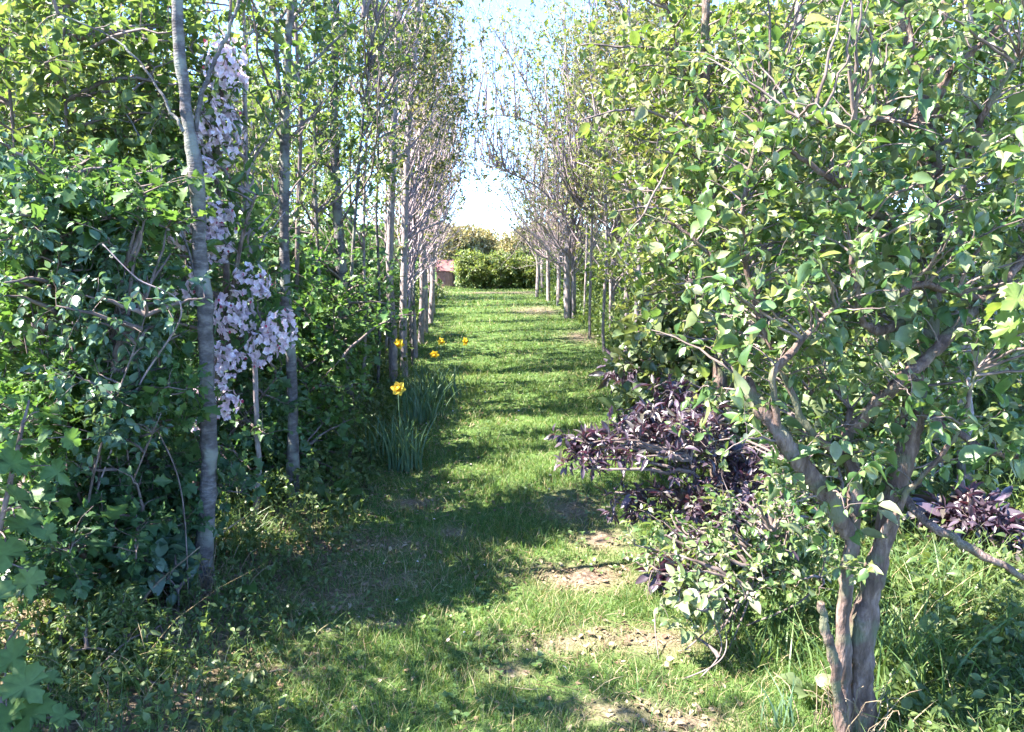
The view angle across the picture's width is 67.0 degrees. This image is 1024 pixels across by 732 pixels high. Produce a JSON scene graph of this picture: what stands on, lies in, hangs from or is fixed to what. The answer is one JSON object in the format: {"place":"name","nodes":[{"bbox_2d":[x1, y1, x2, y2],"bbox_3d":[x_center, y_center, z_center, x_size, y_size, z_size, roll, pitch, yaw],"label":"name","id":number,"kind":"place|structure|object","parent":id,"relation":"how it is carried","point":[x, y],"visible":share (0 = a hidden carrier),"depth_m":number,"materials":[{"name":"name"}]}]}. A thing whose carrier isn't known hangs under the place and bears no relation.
{"place":"outdoors","nodes":[
{"label":"outdoors","id":0,"kind":"place"},
{"bbox_2d":[0,0,1022,238],"label":"sky","id":1,"kind":"structure","parent":0,"point":[486,219],"materials":[{"name":"white"}]},
{"bbox_2d":[0,240,1023,731],"bbox_3d":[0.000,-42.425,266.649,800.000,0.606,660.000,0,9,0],"label":"ground","id":2,"kind":"structure","parent":0,"point":[594,538],"depth_m":3.40,"materials":[{"name":"plant"}]},
{"bbox_2d":[0,0,80,196],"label":"slender tree","id":3,"kind":"object","parent":2,"relation":"on","point":[60,46],"visible":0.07,"depth_m":6.46,"materials":[{"name":"green plant"}]},
{"bbox_2d":[0,400,81,731],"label":"maple sapling","id":4,"kind":"object","parent":2,"relation":"on","point":[31,703],"visible":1,"depth_m":2.10,"materials":[{"name":"green plant"}]},
{"bbox_2d":[0,2,89,185],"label":"slender tree","id":5,"kind":"object","parent":2,"relation":"on","point":[43,44],"visible":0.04,"depth_m":5.19,"materials":[{"name":"green plant"}]},
{"bbox_2d":[0,117,106,497],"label":"hawthorn bush","id":6,"kind":"object","parent":2,"relation":"on","point":[9,344],"visible":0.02,"depth_m":4.54,"materials":[{"name":"green plant"}]},
{"bbox_2d":[0,2,131,165],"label":"slender tree","id":7,"kind":"object","parent":2,"relation":"on","point":[34,89],"visible":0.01,"depth_m":7.75,"materials":[{"name":"green plant"}]},
{"bbox_2d":[6,575,201,720],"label":"privet bush","id":8,"kind":"object","parent":2,"relation":"on","point":[118,607],"visible":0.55,"depth_m":2.81,"materials":[{"name":"green plant"}]},
{"bbox_2d":[0,132,214,602],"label":"rose shrub","id":9,"kind":"object","parent":2,"relation":"on","point":[68,290],"visible":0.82,"depth_m":2.93,"materials":[{"name":"green plant"}]},
{"bbox_2d":[0,127,226,583],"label":"hawthorn shrub","id":10,"kind":"object","parent":2,"relation":"on","point":[156,396],"visible":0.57,"depth_m":3.08,"materials":[{"name":"green plant"}]},
{"bbox_2d":[0,0,234,537],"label":"hazel shrub","id":11,"kind":"object","parent":2,"relation":"on","point":[41,65],"visible":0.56,"depth_m":3.52,"materials":[{"name":"green plant"}]},
{"bbox_2d":[56,244,181,609],"bbox_3d":[-1.582,0.289,3.043,0.648,1.523,0.104,1,9,5],"label":"stick","id":12,"kind":"object","parent":2,"relation":"on","point":[155,358],"visible":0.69,"depth_m":2.98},
{"bbox_2d":[28,0,240,591],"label":"slender tree","id":13,"kind":"object","parent":2,"relation":"on","point":[208,443],"visible":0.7,"depth_m":3.25,"materials":[{"name":"grey plant"}]},
{"bbox_2d":[0,392,278,623],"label":"dark shrub","id":14,"kind":"object","parent":2,"relation":"on","point":[100,534],"visible":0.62,"depth_m":3.10,"materials":[{"name":"green plant"}]},
{"bbox_2d":[46,3,238,192],"bbox_3d":[-4.512,-2.638,9.681,2.344,5.272,2.198,2,9,10],"label":"slender tree","id":15,"kind":"object","parent":2,"relation":"on","point":[127,12],"visible":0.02,"depth_m":9.45,"materials":[{"name":"green plant"}]},
{"bbox_2d":[116,260,189,612],"bbox_3d":[-1.454,0.300,3.184,0.237,1.494,0.062,3,10,17],"label":"stick","id":16,"kind":"object","parent":2,"relation":"on","point":[179,486],"visible":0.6,"depth_m":3.23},
{"bbox_2d":[107,513,202,611],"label":"bramble","id":17,"kind":"object","parent":2,"relation":"on","point":[164,556],"visible":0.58,"depth_m":3.24,"materials":[{"name":"green plant"}]},
{"bbox_2d":[38,96,310,441],"bbox_3d":[-2.397,-0.560,5.578,1.943,2.588,2.396,0,9,-2],"label":"hawthorn bush","id":18,"kind":"object","parent":2,"relation":"on","point":[273,246],"visible":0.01,"depth_m":5.49,"materials":[{"name":"green plant"}]},
{"bbox_2d":[93,149,317,507],"bbox_3d":[-1.897,-0.174,4.557,1.596,2.225,1.253,0,9,0],"label":"hawthorn shrub","id":19,"kind":"object","parent":2,"relation":"on","point":[274,398],"visible":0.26,"depth_m":4.46,"materials":[{"name":"green plant"}]},
{"bbox_2d":[149,545,271,616],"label":"dead tuft","id":20,"kind":"object","parent":2,"relation":"on","point":[208,575],"visible":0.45,"depth_m":3.38,"materials":[{"name":"plant"}]},
{"bbox_2d":[131,30,293,207],"bbox_3d":[-4.550,-2.970,12.252,2.632,5.084,2.394,4,10,23],"label":"slender tree","id":21,"kind":"object","parent":2,"relation":"on","point":[230,171],"visible":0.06,"depth_m":12.14,"materials":[{"name":"green plant"}]},
{"bbox_2d":[148,0,305,511],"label":"blossom tree","id":22,"kind":"object","parent":2,"relation":"on","point":[218,243],"visible":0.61,"depth_m":3.78,"materials":[{"name":"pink plant"}]},
{"bbox_2d":[212,576,256,604],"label":"dock plant","id":23,"kind":"object","parent":2,"relation":"on","point":[252,587],"visible":0.45,"depth_m":3.35,"materials":[{"name":"green plant"}]},
{"bbox_2d":[166,0,328,519],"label":"thin sapling","id":24,"kind":"object","parent":2,"relation":"on","point":[279,39],"visible":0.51,"depth_m":4.02,"materials":[{"name":"green plant"}]},
{"bbox_2d":[212,25,311,224],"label":"slender tree","id":25,"kind":"object","parent":2,"relation":"on","point":[273,160],"visible":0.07,"depth_m":14.62,"materials":[{"name":"green plant"}]},
{"bbox_2d":[197,0,327,211],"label":"slender tree","id":26,"kind":"object","parent":2,"relation":"on","point":[239,27],"visible":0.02,"depth_m":18.78,"materials":[{"name":"green plant"}]},
{"bbox_2d":[214,489,313,569],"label":"grass tussock","id":27,"kind":"object","parent":2,"relation":"on","point":[240,544],"depth_m":3.90,"materials":[{"name":"plant"}]},
{"bbox_2d":[182,173,381,395],"bbox_3d":[-2.105,-0.491,6.371,1.997,2.157,1.619,-9,13,-44],"label":"hawthorn bush","id":28,"kind":"object","parent":2,"relation":"on","point":[311,242],"visible":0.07,"depth_m":6.33,"materials":[{"name":"green plant"}]},
{"bbox_2d":[184,172,395,390],"bbox_3d":[-2.336,-0.688,7.229,2.367,2.187,2.099,1,9,5],"label":"hawthorn bush","id":29,"kind":"object","parent":2,"relation":"on","point":[326,228],"visible":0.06,"depth_m":7.09,"materials":[{"name":"green plant"}]},
{"bbox_2d":[241,64,341,233],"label":"slender tree","id":30,"kind":"object","parent":2,"relation":"on","point":[264,126],"visible":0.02,"depth_m":17.38,"materials":[{"name":"green plant"}]},
{"bbox_2d":[250,0,346,431],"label":"thin sapling","id":31,"kind":"object","parent":2,"relation":"on","point":[298,53],"visible":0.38,"depth_m":5.31,"materials":[{"name":"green plant"}]},
{"bbox_2d":[224,0,376,508],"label":"slender tree","id":32,"kind":"object","parent":2,"relation":"on","point":[286,136],"visible":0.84,"depth_m":4.36,"materials":[{"name":"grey plant"}]},
{"bbox_2d":[264,0,368,412],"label":"thin sapling","id":33,"kind":"object","parent":2,"relation":"on","point":[316,133],"visible":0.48,"depth_m":5.75,"materials":[{"name":"green plant"}]},
{"bbox_2d":[270,0,366,394],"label":"thin sapling","id":34,"kind":"object","parent":2,"relation":"on","point":[321,139],"visible":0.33,"depth_m":6.44,"materials":[{"name":"green plant"}]},
{"bbox_2d":[217,242,423,490],"bbox_3d":[-1.432,-0.002,5.356,1.096,1.696,1.703,9,13,43],"label":"hawthorn shrub","id":35,"kind":"object","parent":2,"relation":"on","point":[326,355],"visible":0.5,"depth_m":5.33,"materials":[{"name":"green plant"}]},
{"bbox_2d":[247,224,415,388],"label":"hawthorn bush","id":36,"kind":"object","parent":2,"relation":"on","point":[372,264],"visible":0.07,"depth_m":7.75,"materials":[{"name":"green plant"}]},
{"bbox_2d":[292,71,376,228],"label":"slender tree","id":37,"kind":"object","parent":2,"relation":"on","point":[342,168],"visible":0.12,"depth_m":26.09,"materials":[{"name":"green plant"}]},
{"bbox_2d":[238,0,439,414],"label":"slender tree","id":38,"kind":"object","parent":2,"relation":"on","point":[338,218],"visible":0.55,"depth_m":6.62,"materials":[{"name":"green plant"}]},
{"bbox_2d":[313,479,365,509],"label":"dock plant","id":39,"kind":"object","parent":2,"relation":"on","point":[353,491],"visible":0.58,"depth_m":4.69,"materials":[{"name":"green plant"}]},
{"bbox_2d":[317,0,379,385],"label":"thin sapling","id":40,"kind":"object","parent":2,"relation":"on","point":[349,140],"visible":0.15,"depth_m":7.74,"materials":[{"name":"green plant"}]},
{"bbox_2d":[301,211,409,361],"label":"hawthorn bush","id":41,"kind":"object","parent":2,"relation":"on","point":[381,270],"visible":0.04,"depth_m":9.15,"materials":[{"name":"green plant"}]},
{"bbox_2d":[327,0,415,403],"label":"thin sapling","id":42,"kind":"object","parent":2,"relation":"on","point":[366,122],"visible":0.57,"depth_m":6.97,"materials":[{"name":"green plant"}]},
{"bbox_2d":[351,410,404,462],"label":"daffodil clump","id":43,"kind":"object","parent":2,"relation":"on","point":[376,442],"visible":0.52,"depth_m":5.63,"materials":[{"name":"plant"}]},
{"bbox_2d":[329,222,428,343],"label":"hawthorn bush","id":44,"kind":"object","parent":2,"relation":"on","point":[367,241],"visible":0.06,"depth_m":10.69,"materials":[{"name":"green plant"}]},
{"bbox_2d":[343,0,425,387],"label":"thin sapling","id":45,"kind":"object","parent":2,"relation":"on","point":[378,149],"visible":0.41,"depth_m":7.46,"materials":[{"name":"green plant"}]},
{"bbox_2d":[354,6,423,369],"bbox_3d":[-1.368,-2.341,8.827,0.680,4.939,0.748,-7,12,-38],"label":"thin sapling","id":46,"kind":"object","parent":2,"relation":"on","point":[385,151],"visible":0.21,"depth_m":8.83,"materials":[{"name":"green plant"}]},
{"bbox_2d":[330,0,457,384],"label":"slender tree","id":47,"kind":"object","parent":2,"relation":"on","point":[392,347],"visible":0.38,"depth_m":8.07,"materials":[{"name":"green plant"}]},
{"bbox_2d":[358,381,442,473],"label":"daffodil clump","id":48,"kind":"object","parent":2,"relation":"on","point":[404,453],"visible":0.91,"depth_m":5.43,"materials":[{"name":"green plant"}]},
{"bbox_2d":[328,0,489,357],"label":"slender tree","id":49,"kind":"object","parent":2,"relation":"on","point":[427,240],"visible":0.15,"depth_m":10.22,"materials":[{"name":"grey plant"}]},
{"bbox_2d":[339,0,483,343],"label":"slender tree","id":50,"kind":"object","parent":2,"relation":"on","point":[421,323],"visible":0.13,"depth_m":11.76,"materials":[{"name":"grey plant"}]},
{"bbox_2d":[344,0,487,376],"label":"slender tree","id":51,"kind":"object","parent":2,"relation":"on","point":[412,193],"visible":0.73,"depth_m":9.00,"materials":[{"name":"green plant"}]},
{"bbox_2d":[390,338,454,425],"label":"daffodil clump","id":52,"kind":"object","parent":2,"relation":"on","point":[420,412],"visible":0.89,"depth_m":6.79,"materials":[{"name":"green plant"}]},
{"bbox_2d":[357,5,491,323],"bbox_3d":[-1.660,-4.119,14.452,2.610,6.773,2.301,-2,9,-11],"label":"slender tree","id":53,"kind":"object","parent":2,"relation":"on","point":[431,301],"visible":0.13,"depth_m":14.62,"materials":[{"name":"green plant"}]},
{"bbox_2d":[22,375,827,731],"bbox_3d":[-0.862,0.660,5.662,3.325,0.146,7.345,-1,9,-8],"label":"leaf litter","id":54,"kind":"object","parent":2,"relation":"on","point":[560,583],"visible":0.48,"depth_m":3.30,"materials":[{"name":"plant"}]},
{"bbox_2d":[395,0,454,365],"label":"thin sapling","id":55,"kind":"object","parent":2,"relation":"on","point":[426,56],"visible":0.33,"depth_m":9.47,"materials":[{"name":"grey plant"}]},
{"bbox_2d":[351,0,502,332],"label":"slender tree","id":56,"kind":"object","parent":2,"relation":"on","point":[426,300],"visible":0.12,"depth_m":13.07,"materials":[{"name":"grey plant"}]},
{"bbox_2d":[381,0,481,295],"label":"slender tree","id":57,"kind":"object","parent":2,"relation":"on","point":[428,275],"visible":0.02,"depth_m":18.34,"materials":[{"name":"green plant"}]},
{"bbox_2d":[383,8,489,313],"bbox_3d":[-1.662,-4.170,16.233,2.258,6.256,1.884,-5,11,-27],"label":"slender tree","id":58,"kind":"object","parent":2,"relation":"on","point":[447,192],"visible":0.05,"depth_m":16.36,"materials":[{"name":"grey plant"}]},
{"bbox_2d":[398,337,477,403],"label":"daffodil clump","id":59,"kind":"object","parent":2,"relation":"on","point":[443,383],"visible":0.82,"depth_m":7.74,"materials":[{"name":"green plant"}]},
{"bbox_2d":[435,260,454,286],"bbox_3d":[-2.297,-3.181,26.406,0.700,0.900,0.680,0,9,-3],"label":"garden hutch","id":60,"kind":"object","parent":2,"relation":"on","point":[445,275],"visible":0.78,"depth_m":26.16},
{"bbox_2d":[435,222,487,260],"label":"bush","id":61,"kind":"object","parent":2,"relation":"on","point":[474,243],"visible":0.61,"depth_m":50.86,"materials":[{"name":"green plant"}]},
{"bbox_2d":[474,224,503,259],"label":"bush","id":62,"kind":"object","parent":2,"relation":"on","point":[491,241],"visible":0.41,"depth_m":52.18,"materials":[{"name":"green plant"}]},
{"bbox_2d":[0,242,1023,731],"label":"verge weeds","id":63,"kind":"object","parent":2,"relation":"on","point":[144,720],"visible":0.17,"depth_m":3.22,"materials":[{"name":"green plant"}]},
{"bbox_2d":[0,283,1023,731],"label":"rough grass","id":64,"kind":"structure","parent":2,"relation":"on","point":[812,637],"depth_m":3.09,"materials":[{"name":"plant"}]},
{"bbox_2d":[496,224,534,257],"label":"bush","id":65,"kind":"object","parent":2,"relation":"on","point":[508,247],"visible":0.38,"depth_m":51.11,"materials":[{"name":"green plant"}]},
{"bbox_2d":[450,247,588,288],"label":"garden hedge","id":66,"kind":"object","parent":2,"relation":"on","point":[475,270],"visible":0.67,"depth_m":25.24,"materials":[{"name":"green plant"}]},
{"bbox_2d":[484,48,573,291],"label":"slender tree","id":67,"kind":"object","parent":2,"relation":"on","point":[541,260],"visible":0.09,"depth_m":22.64,"materials":[{"name":"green plant"}]},
{"bbox_2d":[479,77,585,296],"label":"slender tree","id":68,"kind":"object","parent":2,"relation":"on","point":[537,266],"visible":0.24,"depth_m":21.36,"materials":[{"name":"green plant"}]},
{"bbox_2d":[438,0,634,317],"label":"slender tree","id":69,"kind":"object","parent":2,"relation":"on","point":[571,255],"visible":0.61,"depth_m":15.21,"materials":[{"name":"green plant"}]},
{"bbox_2d":[477,56,601,300],"bbox_3d":[1.132,-4.657,19.277,3.251,6.236,4.098,-6,11,-32],"label":"slender tree","id":70,"kind":"object","parent":2,"relation":"on","point":[547,270],"visible":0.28,"depth_m":19.69,"materials":[{"name":"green plant"}]},
{"bbox_2d":[494,70,623,305],"bbox_3d":[1.208,-4.278,18.264,3.301,5.814,3.281,1,9,3],"label":"slender tree","id":71,"kind":"object","parent":2,"relation":"on","point":[559,235],"visible":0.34,"depth_m":18.13,"materials":[{"name":"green plant"}]},
{"bbox_2d":[550,0,602,314],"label":"thin sapling","id":72,"kind":"object","parent":2,"relation":"on","point":[578,116],"visible":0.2,"depth_m":14.44,"materials":[{"name":"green plant"}]},
{"bbox_2d":[561,246,608,299],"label":"loose bush","id":73,"kind":"object","parent":2,"relation":"on","point":[598,260],"visible":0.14,"depth_m":19.16,"materials":[{"name":"green plant"}]},
{"bbox_2d":[564,0,618,338],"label":"thin sapling","id":74,"kind":"object","parent":2,"relation":"on","point":[593,218],"visible":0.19,"depth_m":12.14,"materials":[{"name":"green plant"}]},
{"bbox_2d":[559,0,625,351],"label":"thin sapling","id":75,"kind":"object","parent":2,"relation":"on","point":[591,56],"visible":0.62,"depth_m":10.61,"materials":[{"name":"green plant"}]},
{"bbox_2d":[528,0,693,330],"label":"slender tree","id":76,"kind":"object","parent":2,"relation":"on","point":[612,287],"visible":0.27,"depth_m":12.08,"materials":[{"name":"green plant"}]},
{"bbox_2d":[587,240,648,301],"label":"loose bush","id":77,"kind":"object","parent":2,"relation":"on","point":[619,273],"visible":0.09,"depth_m":16.40,"materials":[{"name":"green plant"}]},
{"bbox_2d":[591,2,650,298],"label":"thin sapling","id":78,"kind":"object","parent":2,"relation":"on","point":[616,97],"visible":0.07,"depth_m":11.47,"materials":[{"name":"green plant"}]},
{"bbox_2d":[570,0,679,394],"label":"thin sapling","id":79,"kind":"object","parent":2,"relation":"on","point":[621,122],"visible":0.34,"depth_m":6.86,"materials":[{"name":"green plant"}]},
{"bbox_2d":[589,3,664,351],"bbox_3d":[1.323,-2.244,8.729,0.962,4.787,0.960,0,9,0],"label":"thin sapling","id":80,"kind":"object","parent":2,"relation":"on","point":[611,12],"visible":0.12,"depth_m":8.65,"materials":[{"name":"green plant"}]},
{"bbox_2d":[588,346,670,418],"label":"purple shrub","id":81,"kind":"object","parent":2,"relation":"on","point":[609,375],"visible":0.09,"depth_m":6.10,"materials":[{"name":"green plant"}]},
{"bbox_2d":[576,1,701,326],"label":"slender tree","id":82,"kind":"object","parent":2,"relation":"on","point":[626,304],"visible":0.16,"depth_m":7.84,"materials":[{"name":"green plant"}]},
{"bbox_2d":[544,373,816,567],"bbox_3d":[0.817,0.560,3.603,1.336,0.992,0.815,0,9,0],"label":"purple shrub","id":83,"kind":"object","parent":2,"relation":"on","point":[663,440],"visible":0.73,"depth_m":3.56,"materials":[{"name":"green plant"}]},
{"bbox_2d":[623,0,738,361],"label":"thin sapling","id":84,"kind":"object","parent":2,"relation":"on","point":[656,21],"visible":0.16,"depth_m":6.19,"materials":[{"name":"green plant"}]},
{"bbox_2d":[635,540,729,623],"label":"purple shrub","id":85,"kind":"object","parent":2,"relation":"on","point":[655,583],"visible":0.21,"depth_m":3.50,"materials":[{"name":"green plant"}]},
{"bbox_2d":[597,267,780,470],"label":"spindle bush","id":86,"kind":"object","parent":2,"relation":"on","point":[655,361],"visible":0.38,"depth_m":5.22,"materials":[{"name":"green plant"}]},
{"bbox_2d":[653,555,734,679],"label":"cotoneaster shrub","id":87,"kind":"object","parent":2,"relation":"on","point":[708,601],"visible":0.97,"depth_m":2.89,"materials":[{"name":"green plant"}]},
{"bbox_2d":[575,0,872,496],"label":"leafy tree","id":88,"kind":"object","parent":2,"relation":"on","point":[670,275],"visible":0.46,"depth_m":4.15,"materials":[{"name":"green plant"}]},
{"bbox_2d":[618,450,845,652],"bbox_3d":[0.872,0.738,3.123,0.896,0.818,0.578,3,10,16],"label":"cotoneaster shrub","id":89,"kind":"object","parent":2,"relation":"on","point":[778,521],"visible":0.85,"depth_m":3.05,"materials":[{"name":"green plant"}]},
{"bbox_2d":[753,664,808,731],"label":"bulb tuft","id":90,"kind":"object","parent":2,"relation":"on","point":[780,706],"visible":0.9,"depth_m":2.56,"materials":[{"name":"green plant"}]},
{"bbox_2d":[683,582,890,681],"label":"bulb tuft","id":91,"kind":"object","parent":2,"relation":"on","point":[778,643],"visible":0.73,"depth_m":2.97,"materials":[{"name":"green plant"}]},
{"bbox_2d":[776,672,833,703],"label":"lily leaf plant","id":92,"kind":"object","parent":2,"relation":"on","point":[789,677],"visible":0.77,"depth_m":2.73,"materials":[{"name":"plant"}]},
{"bbox_2d":[612,0,1023,731],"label":"gnarled tree","id":93,"kind":"object","parent":2,"relation":"on","point":[922,346],"visible":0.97,"depth_m":2.23,"materials":[{"name":"green plant"}]},
{"bbox_2d":[677,279,975,543],"bbox_3d":[1.571,0.249,3.992,1.511,1.438,0.838,0,9,0],"label":"spindle bush","id":94,"kind":"object","parent":2,"relation":"on","point":[883,430],"visible":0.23,"depth_m":3.91,"materials":[{"name":"green plant"}]},
{"bbox_2d":[648,0,1010,458],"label":"leafy tree","id":95,"kind":"object","parent":2,"relation":"on","point":[824,4],"visible":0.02,"depth_m":4.89,"materials":[{"name":"green plant"}]},
{"bbox_2d":[708,0,957,335],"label":"slender tree","id":96,"kind":"object","parent":2,"relation":"on","point":[831,63],"visible":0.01,"depth_m":6.98,"materials":[{"name":"green plant"}]},
{"bbox_2d":[773,660,921,731],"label":"dead tuft","id":97,"kind":"object","parent":2,"relation":"on","point":[858,715],"visible":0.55,"depth_m":2.50,"materials":[{"name":"plant"}]},
{"bbox_2d":[778,563,1022,720],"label":"bulb tuft","id":98,"kind":"object","parent":2,"relation":"on","point":[909,662],"visible":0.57,"depth_m":2.74,"materials":[{"name":"green plant"}]},
{"bbox_2d":[804,0,1023,483],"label":"leafy tree","id":99,"kind":"object","parent":2,"relation":"on","point":[1017,69],"visible":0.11,"depth_m":4.30,"materials":[{"name":"green plant"}]},
{"bbox_2d":[818,526,1023,667],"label":"bulb tuft","id":100,"kind":"object","parent":2,"relation":"on","point":[939,585],"visible":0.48,"depth_m":3.22,"materials":[{"name":"green plant"}]},
{"bbox_2d":[835,232,1023,420],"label":"loose bush","id":101,"kind":"object","parent":2,"relation":"on","point":[995,398],"visible":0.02,"depth_m":5.59,"materials":[{"name":"green plant"}]},
{"bbox_2d":[902,475,1023,565],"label":"purple shrub","id":102,"kind":"object","parent":2,"relation":"on","point":[965,508],"visible":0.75,"depth_m":3.72,"materials":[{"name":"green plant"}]},
{"bbox_2d":[915,0,1023,272],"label":"slender tree","id":103,"kind":"object","parent":2,"relation":"on","point":[953,88],"visible":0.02,"depth_m":6.27,"materials":[{"name":"green plant"}]},
{"bbox_2d":[983,274,1023,349],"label":"field maple sapling","id":104,"kind":"object","parent":2,"relation":"on","point":[1007,323],"visible":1,"depth_m":1.71,"materials":[{"name":"green plant"}]},
{"bbox_2d":[196,284,975,731],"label":"lawn grass","id":105,"kind":"structure","parent":0,"point":[412,644],"depth_m":3.44,"materials":[{"name":"plant"}]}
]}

